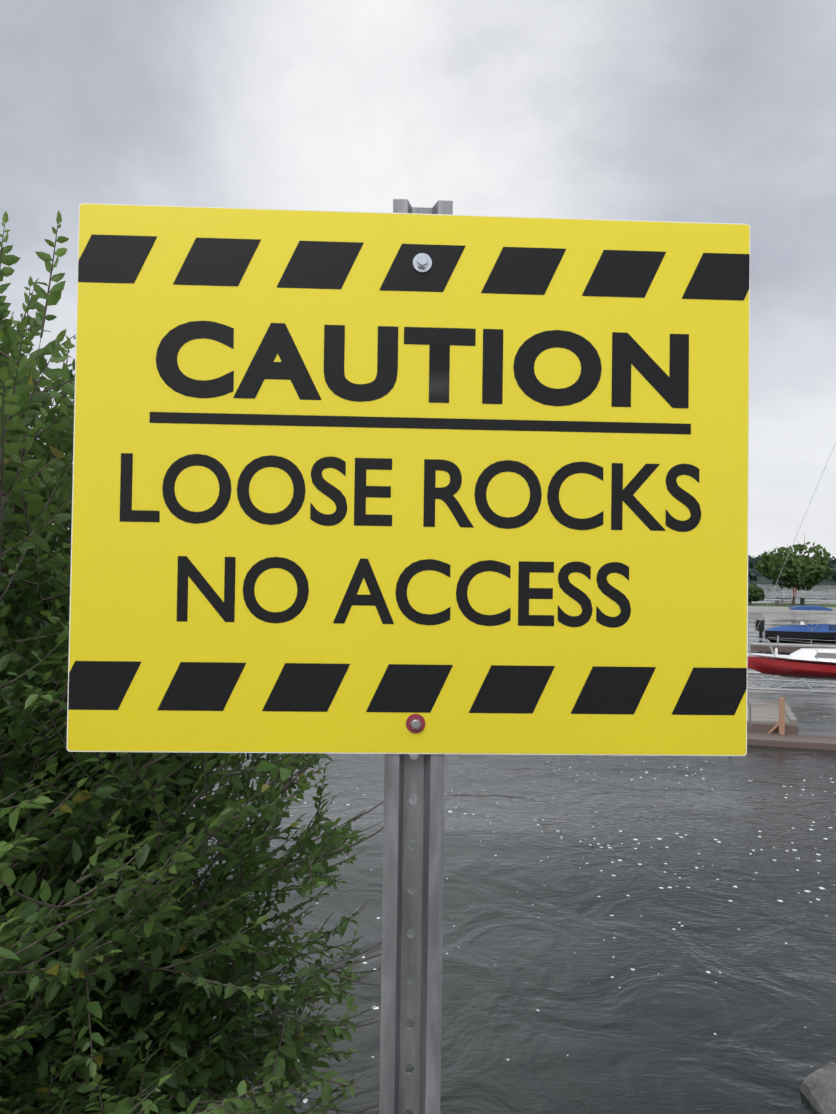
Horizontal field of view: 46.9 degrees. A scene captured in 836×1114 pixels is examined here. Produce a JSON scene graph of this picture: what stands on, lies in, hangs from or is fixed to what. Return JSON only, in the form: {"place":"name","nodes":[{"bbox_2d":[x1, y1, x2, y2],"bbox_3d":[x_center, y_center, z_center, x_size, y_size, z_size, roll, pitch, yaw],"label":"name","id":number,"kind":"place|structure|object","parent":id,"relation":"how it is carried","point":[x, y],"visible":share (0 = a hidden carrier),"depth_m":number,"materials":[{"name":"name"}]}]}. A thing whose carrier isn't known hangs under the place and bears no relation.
{"place":"outdoors","nodes":[
{"label":"outdoors","id":0,"kind":"place"},
{"bbox_2d":[0,0,835,559],"label":"sky","id":1,"kind":"structure","parent":0,"point":[708,111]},
{"bbox_2d":[151,583,835,1113],"bbox_3d":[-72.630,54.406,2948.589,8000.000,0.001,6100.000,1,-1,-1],"label":"water","id":2,"kind":"structure","parent":0,"point":[637,935],"depth_m":11.20,"materials":[{"name":"grey liquid"}]},
{"bbox_2d":[747,698,835,749],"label":"dock","id":3,"kind":"object","parent":2,"relation":"in","point":[764,719],"visible":0.15,"depth_m":24.09,"materials":[{"name":"grey wood"}]},
{"bbox_2d":[747,699,750,729],"bbox_3d":[7.791,4.210,23.204,0.408,1.636,0.452,1,-1,17],"label":"dock ladder","id":4,"kind":"object","parent":3,"relation":"attached to","point":[749,714],"visible":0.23,"depth_m":22.96,"materials":[{"name":"silver metal"}]},
{"bbox_2d":[747,698,784,734],"bbox_3d":[6.567,3.977,25.130,5.611,0.951,0.156,0,-1,23],"label":"wooden post","id":5,"kind":"object","parent":3,"relation":"attached to","point":[781,723],"visible":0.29,"depth_m":24.01,"materials":[{"name":"brown wood"}]},
{"bbox_2d":[747,648,835,693],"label":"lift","id":6,"kind":"object","parent":2,"relation":"in","point":[773,679],"visible":0.19,"depth_m":31.63,"materials":[{"name":"grey metal"}]},
{"bbox_2d":[748,442,835,679],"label":"sailboat","id":7,"kind":"object","parent":2,"relation":"on","point":[813,663],"visible":0.9,"depth_m":28.24,"materials":[{"name":"red"}]},
{"bbox_2d":[748,636,835,651],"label":"grey dock","id":8,"kind":"object","parent":2,"relation":"in","point":[780,647],"visible":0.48,"depth_m":53.10,"materials":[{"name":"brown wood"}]},
{"bbox_2d":[755,606,835,643],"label":"motorboat","id":9,"kind":"object","parent":2,"relation":"on","point":[819,633],"visible":0.83,"depth_m":60.53,"materials":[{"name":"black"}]},
{"bbox_2d":[799,1062,835,1113],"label":"rock in water","id":10,"kind":"object","parent":2,"relation":"in","point":[817,1088],"visible":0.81,"depth_m":7.42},
{"bbox_2d":[748,603,835,612],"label":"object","id":11,"kind":"structure","parent":0,"point":[762,607],"depth_m":117.52,"materials":[{"name":"grey concrete"}]},
{"bbox_2d":[748,583,767,604],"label":"point bush","id":12,"kind":"object","parent":11,"relation":"on","point":[755,593],"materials":[{"name":"green plant"}]},
{"bbox_2d":[779,599,794,604],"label":"picnic table","id":13,"kind":"object","parent":11,"relation":"on","point":[783,601],"visible":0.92,"depth_m":129.26,"materials":[{"name":"grey wood"}]},
{"bbox_2d":[755,538,833,604],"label":"tree","id":14,"kind":"object","parent":11,"relation":"on","point":[806,570],"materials":[{"name":"green plant"}]},
{"bbox_2d":[800,598,804,604],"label":"litter bin","id":15,"kind":"object","parent":11,"relation":"on","point":[802,601],"visible":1,"depth_m":130.41,"materials":[{"name":"green metal"}]},
{"bbox_2d":[748,573,835,583],"bbox_3d":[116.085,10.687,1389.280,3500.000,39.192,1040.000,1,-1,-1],"label":"trees","id":16,"kind":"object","parent":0,"point":[762,579],"depth_m":988.94,"materials":[{"name":"green plant"}]},
{"bbox_2d":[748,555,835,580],"bbox_3d":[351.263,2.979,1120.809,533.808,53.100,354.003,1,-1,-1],"label":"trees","id":17,"kind":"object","parent":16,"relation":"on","point":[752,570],"visible":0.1,"depth_m":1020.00,"materials":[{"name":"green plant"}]},
{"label":"bank ground","id":18,"kind":"structure","parent":0,"visible":0},
{"bbox_2d":[0,210,383,1113],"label":"elm bush","id":19,"kind":"object","parent":18,"relation":"on","point":[58,992],"depth_m":1.95,"materials":[{"name":"green plant"}]},
{"bbox_2d":[66,199,749,1113],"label":"caution sign","id":20,"kind":"object","parent":18,"relation":"on","point":[436,483],"visible":1,"depth_m":1.08,"materials":[{"name":"yellow metal"}]}
]}

